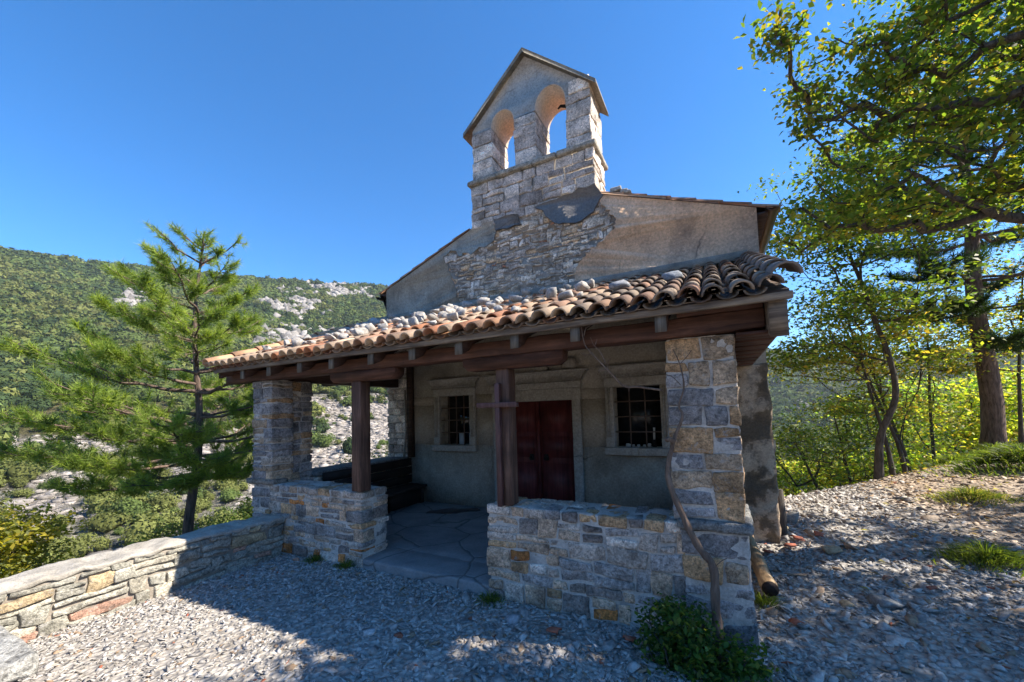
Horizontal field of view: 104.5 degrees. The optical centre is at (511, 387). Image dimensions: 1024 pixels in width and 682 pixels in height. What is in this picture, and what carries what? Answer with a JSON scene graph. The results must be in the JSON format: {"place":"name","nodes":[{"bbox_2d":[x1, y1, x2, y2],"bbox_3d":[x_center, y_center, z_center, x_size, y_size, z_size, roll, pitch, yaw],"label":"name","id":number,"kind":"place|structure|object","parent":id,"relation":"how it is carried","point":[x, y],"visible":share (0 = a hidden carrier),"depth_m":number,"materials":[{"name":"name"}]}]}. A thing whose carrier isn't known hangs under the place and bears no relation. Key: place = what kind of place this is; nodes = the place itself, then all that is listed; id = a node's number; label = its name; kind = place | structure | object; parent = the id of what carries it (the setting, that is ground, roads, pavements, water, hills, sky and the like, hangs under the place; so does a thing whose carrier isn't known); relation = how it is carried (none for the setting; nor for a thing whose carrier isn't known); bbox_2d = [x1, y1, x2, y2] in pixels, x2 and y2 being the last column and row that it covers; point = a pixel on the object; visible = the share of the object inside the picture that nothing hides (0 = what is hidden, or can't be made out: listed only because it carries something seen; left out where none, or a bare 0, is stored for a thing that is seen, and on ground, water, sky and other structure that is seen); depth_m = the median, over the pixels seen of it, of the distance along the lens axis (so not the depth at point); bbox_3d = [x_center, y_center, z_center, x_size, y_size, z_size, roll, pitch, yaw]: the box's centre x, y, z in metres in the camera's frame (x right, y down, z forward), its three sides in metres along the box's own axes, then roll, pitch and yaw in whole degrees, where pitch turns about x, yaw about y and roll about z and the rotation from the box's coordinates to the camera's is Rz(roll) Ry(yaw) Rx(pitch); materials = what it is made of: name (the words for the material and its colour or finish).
{"place":"outdoors","nodes":[
{"label":"outdoors","id":0,"kind":"place"},
{"bbox_2d":[0,336,388,578],"bbox_3d":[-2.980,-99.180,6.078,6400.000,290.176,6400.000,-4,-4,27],"label":"hills","id":1,"kind":"structure","parent":0,"point":[66,508],"depth_m":114.12,"materials":[{"name":"stone"}]},
{"bbox_2d":[0,245,388,574],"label":"hillside woods","id":2,"kind":"object","parent":1,"relation":"on","point":[42,298],"visible":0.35,"depth_m":265.30,"materials":[{"name":"plant"}]},
{"bbox_2d":[5,278,889,557],"bbox_3d":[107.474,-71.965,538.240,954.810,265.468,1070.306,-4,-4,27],"label":"limestone outcrops","id":3,"kind":"object","parent":1,"relation":"on","point":[335,291],"visible":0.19,"depth_m":186.45,"materials":[{"name":"stone"}]},
{"bbox_2d":[766,347,1023,494],"bbox_3d":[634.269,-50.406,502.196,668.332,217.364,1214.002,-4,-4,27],"label":"valley woods","id":4,"kind":"object","parent":1,"relation":"on","point":[782,395],"visible":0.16,"depth_m":471.04,"materials":[{"name":"plant"}]},
{"bbox_2d":[0,0,1023,357],"label":"sky","id":5,"kind":"structure","parent":0,"point":[327,134],"materials":[{"name":"blue"}]},
{"bbox_2d":[18,461,1023,681],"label":"ground","id":6,"kind":"structure","parent":0,"point":[875,656],"depth_m":2.93,"materials":[{"name":"gravel"}]},
{"bbox_2d":[0,478,23,518],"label":"bush","id":7,"kind":"object","parent":6,"relation":"on","point":[3,492],"visible":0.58,"depth_m":6.15,"materials":[{"name":"green plant"}]},
{"bbox_2d":[0,625,38,681],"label":"wall end","id":8,"kind":"structure","parent":6,"relation":"on","point":[19,658],"depth_m":1.96,"materials":[{"name":"stone"}]},
{"bbox_2d":[0,494,114,578],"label":"bush","id":9,"kind":"object","parent":6,"relation":"on","point":[13,542],"visible":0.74,"depth_m":5.36,"materials":[{"name":"green plant"}]},
{"bbox_2d":[0,219,276,533],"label":"pine tree","id":10,"kind":"object","parent":6,"relation":"on","point":[153,444],"visible":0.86,"depth_m":6.17,"materials":[{"name":"green plant"}]},
{"bbox_2d":[0,514,285,640],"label":"yard wall","id":11,"kind":"structure","parent":6,"relation":"on","point":[46,599],"depth_m":3.55,"materials":[{"name":"stone"}]},
{"bbox_2d":[106,513,214,548],"bbox_3d":[-6.387,4.040,6.934,2.364,3.365,2.355,-4,-4,27],"label":"bush","id":12,"kind":"object","parent":6,"relation":"on","point":[172,528],"visible":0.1,"depth_m":7.14,"materials":[{"name":"green plant"}]},
{"bbox_2d":[196,493,253,524],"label":"bush","id":13,"kind":"object","parent":6,"relation":"on","point":[247,509],"visible":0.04,"depth_m":7.81,"materials":[{"name":"green plant"}]},
{"bbox_2d":[211,509,251,523],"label":"bush","id":14,"kind":"object","parent":6,"relation":"on","point":[232,516],"visible":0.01,"depth_m":10.16,"materials":[{"name":"green plant"}]},
{"bbox_2d":[299,552,325,564],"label":"grass tuft","id":15,"kind":"object","parent":6,"relation":"on","point":[315,558],"visible":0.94,"depth_m":4.42,"materials":[{"name":"green plant"}]},
{"bbox_2d":[331,558,357,572],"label":"grass tuft","id":16,"kind":"object","parent":6,"relation":"on","point":[346,564],"visible":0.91,"depth_m":4.20,"materials":[{"name":"green plant"}]},
{"bbox_2d":[333,450,383,463],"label":"bush","id":17,"kind":"object","parent":6,"relation":"on","point":[347,461],"visible":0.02,"depth_m":10.80,"materials":[{"name":"green plant"}]},
{"bbox_2d":[363,628,376,636],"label":"stone","id":18,"kind":"object","parent":6,"relation":"on","point":[369,632],"visible":0.97,"depth_m":2.90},
{"bbox_2d":[372,441,387,457],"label":"bush","id":19,"kind":"object","parent":6,"relation":"on","point":[383,452],"depth_m":11.42,"materials":[{"name":"green plant"}]},
{"bbox_2d":[465,591,505,610],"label":"grass tuft","id":20,"kind":"object","parent":6,"relation":"on","point":[492,599],"visible":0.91,"depth_m":3.35,"materials":[{"name":"green plant"}]},
{"bbox_2d":[202,250,803,653],"bbox_3d":[-0.527,0.806,4.881,6.461,4.736,2.848,-4,-4,27],"label":"porch","id":21,"kind":"object","parent":6,"relation":"on","point":[610,563],"visible":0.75,"depth_m":3.30,"materials":[{"name":"stone"}]},
{"bbox_2d":[261,345,271,349],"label":"roof stone","id":22,"kind":"object","parent":21,"relation":"on","point":[264,347],"visible":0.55,"depth_m":5.22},
{"bbox_2d":[291,338,302,345],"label":"roof stone","id":23,"kind":"object","parent":21,"relation":"on","point":[296,341],"visible":0.79,"depth_m":4.96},
{"bbox_2d":[303,334,310,340],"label":"roof stone","id":24,"kind":"object","parent":21,"relation":"on","point":[307,337],"visible":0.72,"depth_m":5.77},
{"bbox_2d":[324,333,335,340],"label":"roof stone","id":25,"kind":"object","parent":21,"relation":"on","point":[329,337],"visible":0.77,"depth_m":4.56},
{"bbox_2d":[337,333,348,338],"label":"roof stone","id":26,"kind":"object","parent":21,"relation":"on","point":[342,335],"visible":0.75,"depth_m":4.54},
{"bbox_2d":[353,327,368,335],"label":"roof stone","id":27,"kind":"object","parent":21,"relation":"on","point":[360,331],"visible":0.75,"depth_m":4.55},
{"bbox_2d":[365,323,375,331],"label":"roof stone","id":28,"kind":"object","parent":21,"relation":"on","point":[370,326],"visible":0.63,"depth_m":4.81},
{"bbox_2d":[322,458,426,513],"bbox_3d":[-2.052,1.586,6.189,0.380,0.745,1.780,-4,-4,27],"label":"bench","id":29,"kind":"object","parent":21,"relation":"on","point":[404,495],"visible":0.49,"depth_m":6.50,"materials":[{"name":"brown wood"}]},
{"bbox_2d":[378,322,387,328],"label":"roof stone","id":30,"kind":"object","parent":21,"relation":"on","point":[383,325],"visible":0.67,"depth_m":4.78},
{"bbox_2d":[388,314,397,319],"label":"roof stone","id":31,"kind":"object","parent":21,"relation":"on","point":[390,316],"visible":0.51,"depth_m":6.60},
{"bbox_2d":[391,318,400,323],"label":"roof stone","id":32,"kind":"object","parent":21,"relation":"on","point":[395,320],"visible":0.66,"depth_m":5.51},
{"bbox_2d":[398,319,407,324],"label":"roof stone","id":33,"kind":"object","parent":21,"relation":"on","point":[403,321],"visible":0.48,"depth_m":4.54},
{"bbox_2d":[408,317,418,325],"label":"roof stone","id":34,"kind":"object","parent":21,"relation":"on","point":[412,321],"visible":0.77,"depth_m":4.24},
{"bbox_2d":[416,314,423,321],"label":"roof stone","id":35,"kind":"object","parent":21,"relation":"on","point":[419,318],"visible":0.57,"depth_m":4.49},
{"bbox_2d":[427,320,436,325],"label":"roof stone","id":36,"kind":"object","parent":21,"relation":"on","point":[433,322],"visible":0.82,"depth_m":3.92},
{"bbox_2d":[427,314,438,320],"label":"roof stone","id":37,"kind":"object","parent":21,"relation":"on","point":[431,317],"visible":0.69,"depth_m":4.38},
{"bbox_2d":[430,309,440,313],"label":"roof stone","id":38,"kind":"object","parent":21,"relation":"on","point":[436,311],"visible":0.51,"depth_m":5.76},
{"bbox_2d":[439,305,455,310],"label":"roof stone","id":39,"kind":"object","parent":21,"relation":"on","point":[442,307],"visible":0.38,"depth_m":5.44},
{"bbox_2d":[446,312,458,320],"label":"roof stone","id":40,"kind":"object","parent":21,"relation":"on","point":[453,316],"visible":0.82,"depth_m":3.95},
{"bbox_2d":[457,308,466,315],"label":"roof stone","id":41,"kind":"object","parent":21,"relation":"on","point":[462,312],"visible":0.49,"depth_m":4.16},
{"bbox_2d":[461,301,472,307],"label":"roof stone","id":42,"kind":"object","parent":21,"relation":"on","point":[465,304],"visible":0.69,"depth_m":6.00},
{"bbox_2d":[475,306,481,311],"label":"roof stone","id":43,"kind":"object","parent":21,"relation":"on","point":[478,309],"visible":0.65,"depth_m":4.38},
{"bbox_2d":[476,297,489,304],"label":"roof stone","id":44,"kind":"object","parent":21,"relation":"on","point":[481,300],"visible":0.7,"depth_m":5.79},
{"bbox_2d":[485,301,495,308],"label":"roof stone","id":45,"kind":"object","parent":21,"relation":"on","point":[490,304],"visible":0.69,"depth_m":4.68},
{"bbox_2d":[476,383,518,506],"bbox_3d":[-0.118,0.491,3.421,0.395,1.055,0.056,-4,-4,27],"label":"cross","id":46,"kind":"object","parent":21,"relation":"attached to","point":[497,404],"visible":1,"depth_m":3.40,"materials":[{"name":"brown wood"}]},
{"bbox_2d":[493,305,502,311],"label":"roof stone","id":47,"kind":"object","parent":21,"relation":"on","point":[496,308],"visible":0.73,"depth_m":3.87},
{"bbox_2d":[508,294,523,302],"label":"roof stone","id":48,"kind":"object","parent":21,"relation":"on","point":[514,298],"visible":0.84,"depth_m":4.75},
{"bbox_2d":[511,305,520,312],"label":"roof stone","id":49,"kind":"object","parent":21,"relation":"on","point":[514,309],"visible":0.84,"depth_m":3.46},
{"bbox_2d":[521,289,530,295],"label":"roof stone","id":50,"kind":"object","parent":21,"relation":"on","point":[524,292],"visible":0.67,"depth_m":5.73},
{"bbox_2d":[545,287,556,299],"bbox_3d":[0.407,-0.965,4.131,0.126,0.142,0.190,-2,-4,9],"label":"roof stone","id":51,"kind":"object","parent":21,"relation":"on","point":[551,292],"visible":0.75,"depth_m":4.07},
{"bbox_2d":[557,290,573,299],"bbox_3d":[0.512,-0.881,3.797,0.112,0.080,0.158,0,-4,-29],"label":"roof stone","id":52,"kind":"object","parent":21,"relation":"on","point":[565,294],"visible":0.84,"depth_m":3.76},
{"bbox_2d":[563,283,570,289],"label":"roof stone","id":53,"kind":"object","parent":21,"relation":"on","point":[566,286],"visible":0.66,"depth_m":5.18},
{"bbox_2d":[574,281,589,291],"bbox_3d":[0.795,-1.143,4.535,0.127,0.119,0.174,-6,-5,50],"label":"roof stone","id":54,"kind":"object","parent":21,"relation":"on","point":[581,286],"visible":0.84,"depth_m":4.49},
{"bbox_2d":[586,279,594,288],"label":"roof stone","id":55,"kind":"object","parent":21,"relation":"on","point":[590,282],"visible":0.5,"depth_m":4.54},
{"bbox_2d":[608,279,630,291],"bbox_3d":[1.019,-0.960,3.735,0.212,0.112,0.113,-2,-4,4],"label":"roof stone","id":56,"kind":"object","parent":21,"relation":"on","point":[616,285],"visible":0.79,"depth_m":3.71,"materials":[{"name":"stone"}]},
{"bbox_2d":[581,326,661,390],"bbox_3d":[0.775,-0.236,2.852,0.563,0.548,0.065,-2,-4,12],"label":"dead twig","id":57,"kind":"object","parent":21,"relation":"hanging from","point":[629,387],"visible":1,"depth_m":2.86,"materials":[{"name":"wood"}]},
{"bbox_2d":[661,270,683,280],"bbox_3d":[1.496,-1.032,3.680,0.204,0.099,0.092,-2,-4,2],"label":"roof stone","id":58,"kind":"object","parent":21,"relation":"on","point":[668,276],"visible":0.89,"depth_m":3.65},
{"bbox_2d":[665,349,726,664],"bbox_3d":[1.224,0.749,2.654,0.355,2.065,0.160,-5,-5,44],"label":"climbing stem","id":59,"kind":"object","parent":21,"relation":"attached to","point":[706,556],"visible":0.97,"depth_m":2.61,"materials":[{"name":"plant"}]},
{"bbox_2d":[506,614,519,625],"bbox_3d":[0.009,1.787,3.066,0.105,0.070,0.122,-1,-4,-14],"label":"stone","id":60,"kind":"object","parent":6,"relation":"on","point":[512,619],"visible":0.97,"depth_m":3.03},
{"bbox_2d":[546,626,561,633],"bbox_3d":[0.309,1.745,2.861,0.099,0.026,0.097,-16,-21,38],"label":"tile shard","id":61,"kind":"object","parent":6,"relation":"on","point":[553,629],"visible":1,"depth_m":2.84,"materials":[{"name":"ceramic"}]},
{"bbox_2d":[375,47,781,542],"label":"chapel","id":62,"kind":"structure","parent":6,"relation":"on","point":[542,216],"depth_m":5.96,"materials":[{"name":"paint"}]},
{"bbox_2d":[427,376,479,451],"bbox_3d":[-0.928,0.463,6.765,1.030,1.225,0.335,-4,-4,27],"label":"window","id":63,"kind":"structure","parent":62,"relation":"in","point":[461,408],"depth_m":6.77,"materials":[{"name":"stone"}]},
{"bbox_2d":[459,433,463,443],"bbox_3d":[-0.865,0.878,6.806,0.090,0.190,0.010,-4,-4,27],"label":"paper card","id":64,"kind":"object","parent":62,"relation":"on","point":[461,438],"visible":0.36,"depth_m":6.80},
{"bbox_2d":[482,357,588,501],"bbox_3d":[0.365,0.725,6.007,1.710,2.270,0.309,-4,-4,27],"label":"door","id":65,"kind":"structure","parent":62,"relation":"in","point":[550,462],"depth_m":5.97,"materials":[{"name":"paint"}]},
{"bbox_2d":[595,361,669,455],"bbox_3d":[1.716,0.300,5.401,1.030,1.226,0.335,-4,-4,27],"label":"window frame","id":66,"kind":"structure","parent":62,"relation":"in","point":[640,410],"depth_m":5.43,"materials":[{"name":"stone"}]},
{"bbox_2d":[652,427,656,446],"bbox_3d":[1.918,0.671,5.344,0.057,0.260,0.060,-4,-4,27],"label":"candle","id":67,"kind":"object","parent":62,"relation":"on","point":[654,443],"visible":0.98,"depth_m":5.33,"materials":[{"name":"wax"}]},
{"bbox_2d":[623,635,635,641],"bbox_3d":[0.807,1.718,2.716,0.088,0.023,0.088,9,-20,4],"label":"tile shard","id":68,"kind":"object","parent":6,"relation":"on","point":[629,638],"visible":0.89,"depth_m":2.69,"materials":[{"name":"ceramic"}]},
{"bbox_2d":[627,592,793,681],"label":"bush","id":69,"kind":"object","parent":6,"relation":"on","point":[697,647],"visible":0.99,"depth_m":2.41,"materials":[{"name":"green plant"}]},
{"bbox_2d":[749,535,778,596],"bbox_3d":[2.429,1.682,3.951,0.132,0.149,1.631,-3,-4,24],"label":"log","id":70,"kind":"object","parent":6,"relation":"on","point":[767,582],"visible":0.68,"depth_m":3.49,"materials":[{"name":"brown wood"}]},
{"bbox_2d":[754,588,792,612],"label":"grass tuft","id":71,"kind":"object","parent":6,"relation":"on","point":[761,600],"visible":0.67,"depth_m":3.18,"materials":[{"name":"green plant"}]},
{"bbox_2d":[778,489,787,535],"bbox_3d":[3.219,1.562,4.744,0.118,0.674,0.116,-4,-4,27],"label":"wooden stake","id":72,"kind":"object","parent":6,"relation":"on","point":[783,517],"visible":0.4,"depth_m":4.70,"materials":[{"name":"grey wood"}]},
{"bbox_2d":[784,543,796,547],"bbox_3d":[3.012,1.701,4.279,0.117,0.031,0.114,8,-15,-43],"label":"tile shard","id":73,"kind":"object","parent":6,"relation":"on","point":[794,545],"visible":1,"depth_m":4.26,"materials":[{"name":"ceramic"}]},
{"bbox_2d":[786,512,798,523],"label":"stone","id":74,"kind":"object","parent":6,"relation":"on","point":[792,517],"visible":0.59,"depth_m":5.10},
{"bbox_2d":[788,618,804,624],"bbox_3d":[2.052,1.689,2.862,0.078,0.021,0.077,-4,-8,-13],"label":"tile shard","id":75,"kind":"object","parent":6,"relation":"on","point":[795,621],"visible":1,"depth_m":2.85,"materials":[{"name":"ceramic"}]},
{"bbox_2d":[791,535,804,540],"bbox_3d":[3.214,1.689,4.457,0.118,0.031,0.117,8,0,20],"label":"tile shard","id":76,"kind":"object","parent":6,"relation":"on","point":[797,537],"visible":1,"depth_m":4.43,"materials":[{"name":"ceramic"}]},
{"bbox_2d":[776,464,835,496],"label":"shrub","id":77,"kind":"object","parent":6,"relation":"on","point":[791,485],"visible":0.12,"depth_m":10.57,"materials":[{"name":"green plant"}]},
{"bbox_2d":[814,531,823,536],"bbox_3d":[3.509,1.669,4.530,0.099,0.026,0.097,4,15,32],"label":"tile shard","id":78,"kind":"object","parent":6,"relation":"on","point":[818,533],"visible":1,"depth_m":4.51,"materials":[{"name":"ceramic"}]},
{"bbox_2d":[821,545,842,553],"bbox_3d":[3.282,1.667,4.082,0.169,0.068,0.160,-2,-4,-2],"label":"stone","id":79,"kind":"object","parent":6,"relation":"on","point":[830,549],"visible":1,"depth_m":4.04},
{"bbox_2d":[777,454,901,495],"bbox_3d":[8.542,3.123,10.757,3.294,2.500,3.069,-4,-4,27],"label":"shrub","id":80,"kind":"object","parent":6,"relation":"on","point":[786,462],"visible":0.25,"depth_m":10.60,"materials":[{"name":"green plant"}]},
{"bbox_2d":[839,600,854,606],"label":"stone","id":81,"kind":"object","parent":6,"relation":"on","point":[844,603],"visible":1,"depth_m":3.08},
{"bbox_2d":[772,417,924,493],"bbox_3d":[6.661,1.804,9.211,4.278,2.230,3.052,-4,-4,27],"label":"bush","id":82,"kind":"object","parent":6,"relation":"on","point":[797,448],"visible":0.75,"depth_m":8.92,"materials":[{"name":"green plant"}]},
{"bbox_2d":[843,542,859,549],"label":"stone","id":83,"kind":"object","parent":6,"relation":"on","point":[847,545],"visible":0.98,"depth_m":4.12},
{"bbox_2d":[773,391,948,481],"bbox_3d":[8.300,1.667,10.015,3.915,3.180,3.080,-4,-4,27],"label":"crest tree","id":84,"kind":"object","parent":6,"relation":"on","point":[846,434],"visible":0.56,"depth_m":9.86,"materials":[{"name":"green plant"}]},
{"bbox_2d":[737,104,1016,479],"bbox_3d":[6.828,-1.556,7.333,4.524,6.760,3.529,-4,-4,27],"label":"slim tree","id":85,"kind":"object","parent":6,"relation":"on","point":[867,302],"visible":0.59,"depth_m":7.38,"materials":[{"name":"green plant"}]},
{"bbox_2d":[734,0,1023,260],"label":"overhanging tree","id":86,"kind":"object","parent":6,"relation":"on","point":[928,17],"visible":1,"depth_m":4.94,"materials":[{"name":"green plant"}]},
{"bbox_2d":[767,285,997,472],"bbox_3d":[8.417,0.029,9.521,4.657,4.702,3.214,-4,-4,27],"label":"crest tree","id":87,"kind":"object","parent":6,"relation":"on","point":[899,405],"visible":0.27,"depth_m":9.28,"materials":[{"name":"green plant"}]},
{"bbox_2d":[766,268,1004,472],"bbox_3d":[7.688,-0.310,8.900,4.761,4.821,2.989,-4,-4,27],"label":"crest tree","id":88,"kind":"object","parent":6,"relation":"on","point":[899,448],"visible":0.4,"depth_m":8.57,"materials":[{"name":"green plant"}]},
{"bbox_2d":[866,593,905,607],"bbox_3d":[2.873,1.663,3.062,0.212,0.088,0.195,-1,-4,-11],"label":"stone","id":89,"kind":"object","parent":6,"relation":"on","point":[875,599],"visible":0.93,"depth_m":3.03,"materials":[{"name":"stone"}]},
{"bbox_2d":[767,276,1006,475],"bbox_3d":[7.112,-0.156,8.299,4.359,4.262,3.364,-4,-4,27],"label":"crest tree","id":90,"kind":"object","parent":6,"relation":"on","point":[857,369],"visible":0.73,"depth_m":7.98,"materials":[{"name":"green plant"}]},
{"bbox_2d":[882,575,895,582],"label":"stone","id":91,"kind":"object","parent":6,"relation":"on","point":[886,576],"visible":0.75,"depth_m":3.43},
{"bbox_2d":[817,443,968,485],"bbox_3d":[9.999,2.388,10.201,3.416,1.979,3.454,-1,-4,-17],"label":"shrub","id":92,"kind":"object","parent":6,"relation":"on","point":[922,459],"visible":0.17,"depth_m":10.08,"materials":[{"name":"green plant"}]},
{"bbox_2d":[798,460,1023,634],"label":"leaf litter","id":93,"kind":"object","parent":6,"relation":"on","point":[968,617],"visible":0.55,"depth_m":4.86,"materials":[{"name":"brown plant"}]},
{"bbox_2d":[815,375,1007,466],"bbox_3d":[12.302,2.086,12.247,4.379,4.969,3.577,-4,-4,27],"label":"shrub","id":94,"kind":"object","parent":6,"relation":"on","point":[936,399],"visible":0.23,"depth_m":11.84,"materials":[{"name":"green plant"}]},
{"bbox_2d":[812,0,1023,446],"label":"pine tree","id":95,"kind":"object","parent":6,"relation":"on","point":[993,428],"visible":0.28,"depth_m":8.69,"materials":[{"name":"green plant"}]},
{"bbox_2d":[829,292,1023,466],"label":"crest tree","id":96,"kind":"object","parent":6,"relation":"on","point":[957,370],"visible":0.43,"depth_m":9.50,"materials":[{"name":"green plant"}]},
{"bbox_2d":[926,585,937,589],"bbox_3d":[3.379,1.610,3.191,0.067,0.018,0.068,-19,-16,15],"label":"tile shard","id":97,"kind":"object","parent":6,"relation":"on","point":[932,587],"visible":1,"depth_m":3.17,"materials":[{"name":"ceramic"}]},
{"bbox_2d":[864,417,1017,469],"bbox_3d":[11.865,1.780,10.466,3.916,2.248,3.511,-4,-4,27],"label":"shrub","id":98,"kind":"object","parent":6,"relation":"on","point":[971,444],"visible":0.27,"depth_m":10.19,"materials":[{"name":"green plant"}]},
{"bbox_2d":[869,368,1023,451],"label":"shrub","id":99,"kind":"object","parent":6,"relation":"on","point":[974,406],"visible":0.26,"depth_m":11.04,"materials":[{"name":"green plant"}]},
{"bbox_2d":[872,384,1023,465],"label":"shrub","id":100,"kind":"object","parent":6,"relation":"on","point":[1011,407],"visible":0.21,"depth_m":10.46,"materials":[{"name":"green plant"}]},
{"bbox_2d":[916,452,979,470],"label":"grass tuft","id":101,"kind":"object","parent":6,"relation":"on","point":[944,458],"visible":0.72,"depth_m":7.89,"materials":[{"name":"green plant"}]},
{"bbox_2d":[912,441,1023,480],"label":"grass tuft","id":102,"kind":"object","parent":6,"relation":"on","point":[1007,454],"visible":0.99,"depth_m":6.39,"materials":[{"name":"green plant"}]},
{"bbox_2d":[914,235,1023,445],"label":"crest tree","id":103,"kind":"object","parent":6,"relation":"on","point":[1016,318],"visible":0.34,"depth_m":9.15,"materials":[{"name":"green plant"}]},
{"bbox_2d":[915,536,1023,586],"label":"grass tuft","id":104,"kind":"object","parent":6,"relation":"on","point":[984,552],"visible":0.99,"depth_m":3.53,"materials":[{"name":"green plant"}]},
{"bbox_2d":[915,485,1023,508],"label":"grass tuft","id":105,"kind":"object","parent":6,"relation":"on","point":[973,493],"visible":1,"depth_m":5.14,"materials":[{"name":"green plant"}]},
{"bbox_2d":[931,366,1023,445],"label":"shrub","id":106,"kind":"object","parent":6,"relation":"on","point":[1009,394],"visible":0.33,"depth_m":10.73,"materials":[{"name":"green plant"}]},
{"bbox_2d":[952,441,1023,461],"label":"grass tuft","id":107,"kind":"object","parent":6,"relation":"on","point":[985,446],"visible":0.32,"depth_m":8.40,"materials":[{"name":"green plant"}]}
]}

